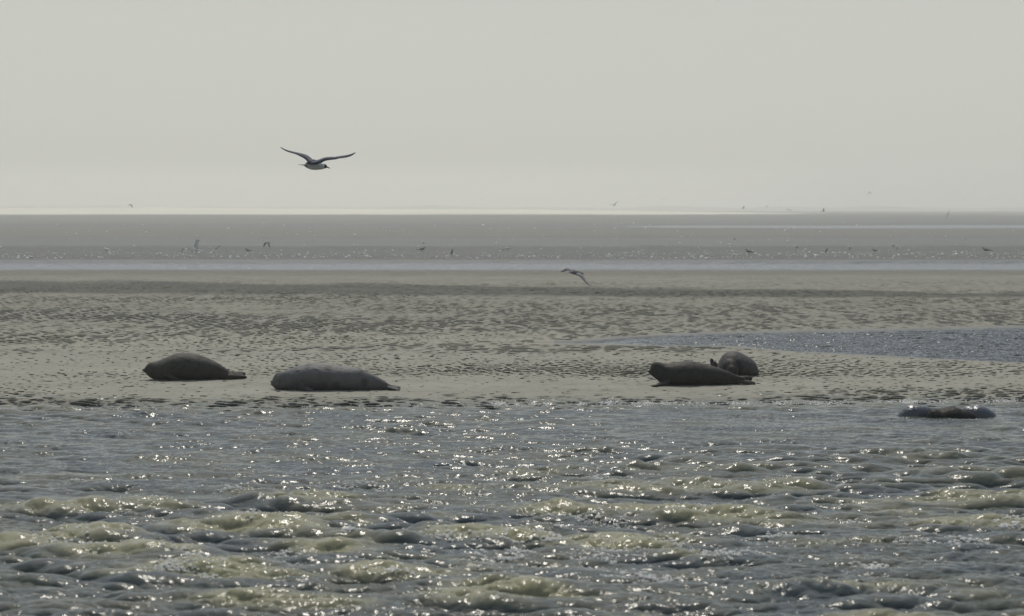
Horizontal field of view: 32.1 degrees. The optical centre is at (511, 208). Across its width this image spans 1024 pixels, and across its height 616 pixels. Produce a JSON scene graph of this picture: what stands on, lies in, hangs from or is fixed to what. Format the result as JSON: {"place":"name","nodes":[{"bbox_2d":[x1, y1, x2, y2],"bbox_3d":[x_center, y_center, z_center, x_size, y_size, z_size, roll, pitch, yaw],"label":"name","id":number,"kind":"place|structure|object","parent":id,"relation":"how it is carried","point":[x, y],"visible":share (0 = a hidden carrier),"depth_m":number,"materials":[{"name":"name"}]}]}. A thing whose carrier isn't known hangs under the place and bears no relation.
{"place":"outdoors","nodes":[
{"label":"outdoors","id":0,"kind":"place"},
{"bbox_2d":[280,147,355,169],"bbox_3d":[-2.148,-0.550,18.992,1.322,0.267,0.371,0,0,39],"label":"flying gull","id":1,"kind":"object","parent":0,"point":[312,164],"visible":1,"depth_m":18.95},
{"bbox_2d":[0,208,1007,214],"bbox_3d":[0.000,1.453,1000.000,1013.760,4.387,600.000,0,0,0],"label":"sandbank","id":2,"kind":"structure","parent":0,"point":[63,211],"depth_m":918.91,"materials":[{"name":"beige sand"}]},
{"bbox_2d":[0,392,1023,615],"bbox_3d":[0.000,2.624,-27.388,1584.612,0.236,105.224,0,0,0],"label":"sea water","id":3,"kind":"structure","parent":0,"point":[771,469],"depth_m":15.47,"materials":[{"name":"grey liquid"}]},
{"bbox_2d":[32,473,1023,599],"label":"wave foam","id":4,"kind":"object","parent":3,"relation":"on","point":[606,559],"visible":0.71,"depth_m":13.58,"materials":[{"name":"white"}]},
{"bbox_2d":[897,405,931,416],"bbox_3d":[5.155,2.643,22.676,0.516,0.294,0.279,0,0,0],"label":"swimming seal","id":5,"kind":"object","parent":3,"relation":"in","point":[916,410],"visible":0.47,"depth_m":22.58,"materials":[{"name":"fur"}]},
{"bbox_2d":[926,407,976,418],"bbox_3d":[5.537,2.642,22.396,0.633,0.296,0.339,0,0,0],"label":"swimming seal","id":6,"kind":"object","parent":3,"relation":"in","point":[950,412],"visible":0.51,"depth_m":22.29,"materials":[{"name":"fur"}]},
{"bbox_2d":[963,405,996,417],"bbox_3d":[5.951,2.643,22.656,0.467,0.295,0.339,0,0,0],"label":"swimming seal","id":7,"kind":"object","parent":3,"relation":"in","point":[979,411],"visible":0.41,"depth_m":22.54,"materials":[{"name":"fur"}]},
{"bbox_2d":[0,211,1023,418],"bbox_3d":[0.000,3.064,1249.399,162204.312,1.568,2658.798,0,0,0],"label":"sand flat","id":8,"kind":"structure","parent":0,"point":[483,337],"depth_m":48.05,"materials":[{"name":"grey sand"}]},
{"bbox_2d":[142,353,246,379],"bbox_3d":[-4.857,2.401,27.122,1.619,0.415,0.557,0,0,-4],"label":"seal","id":9,"kind":"object","parent":8,"relation":"on","point":[185,366],"visible":1,"depth_m":26.98,"materials":[{"name":"grey fur"}]},
{"bbox_2d":[192,240,200,252],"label":"standing gull","id":10,"kind":"object","parent":8,"relation":"on","point":[196,248],"visible":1,"depth_m":103.09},
{"bbox_2d":[270,363,400,390],"bbox_3d":[-2.561,2.416,25.597,1.933,0.391,0.566,0,0,3],"label":"seal","id":11,"kind":"object","parent":8,"relation":"on","point":[313,376],"visible":1,"depth_m":25.46,"materials":[{"name":"silver fur"}]},
{"bbox_2d":[0,263,1023,269],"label":"tidal channel","id":12,"kind":"object","parent":8,"relation":"on","point":[805,266],"visible":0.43,"depth_m":83.91,"materials":[{"name":"liquid"}]},
{"bbox_2d":[0,223,1023,258],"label":"shell litter","id":13,"kind":"object","parent":8,"relation":"on","point":[684,257],"visible":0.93,"depth_m":98.96,"materials":[{"name":"grey"}]},
{"bbox_2d":[646,361,755,386],"bbox_3d":[2.772,2.431,26.354,1.607,0.363,0.476,0,0,-10],"label":"seal","id":14,"kind":"object","parent":8,"relation":"on","point":[685,373],"visible":1,"depth_m":26.18,"materials":[{"name":"grey fur"}]},
{"bbox_2d":[710,351,758,375],"bbox_3d":[3.513,2.435,27.846,0.748,0.423,0.761,0,0,-28],"label":"seal","id":15,"kind":"object","parent":8,"relation":"on","point":[737,363],"visible":0.77,"depth_m":27.59,"materials":[{"name":"fur"}]},
{"bbox_2d":[582,326,1023,368],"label":"tide pool","id":16,"kind":"structure","parent":8,"relation":"on","point":[1005,345],"depth_m":35.02,"materials":[{"name":"liquid"}]},
{"bbox_2d":[624,225,1023,227],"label":"channel","id":17,"kind":"object","parent":8,"relation":"on","point":[958,226],"visible":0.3,"depth_m":273.95,"materials":[{"name":"liquid"}]},
{"bbox_2d":[0,0,1023,207],"label":"sky","id":18,"kind":"structure","parent":0,"point":[139,103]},
{"bbox_2d":[561,268,590,285],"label":"flying gull","id":19,"kind":"object","parent":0,"point":[574,272],"visible":1,"depth_m":44.90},
{"label":"outer flat","id":20,"kind":"structure","parent":0,"visible":0},
{"bbox_2d":[0,205,1023,210],"bbox_3d":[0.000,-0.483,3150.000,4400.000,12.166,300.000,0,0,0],"label":"distant coast","id":21,"kind":"structure","parent":20,"relation":"on","point":[778,208],"depth_m":3016.88,"materials":[{"name":"grey soil"}]}
]}

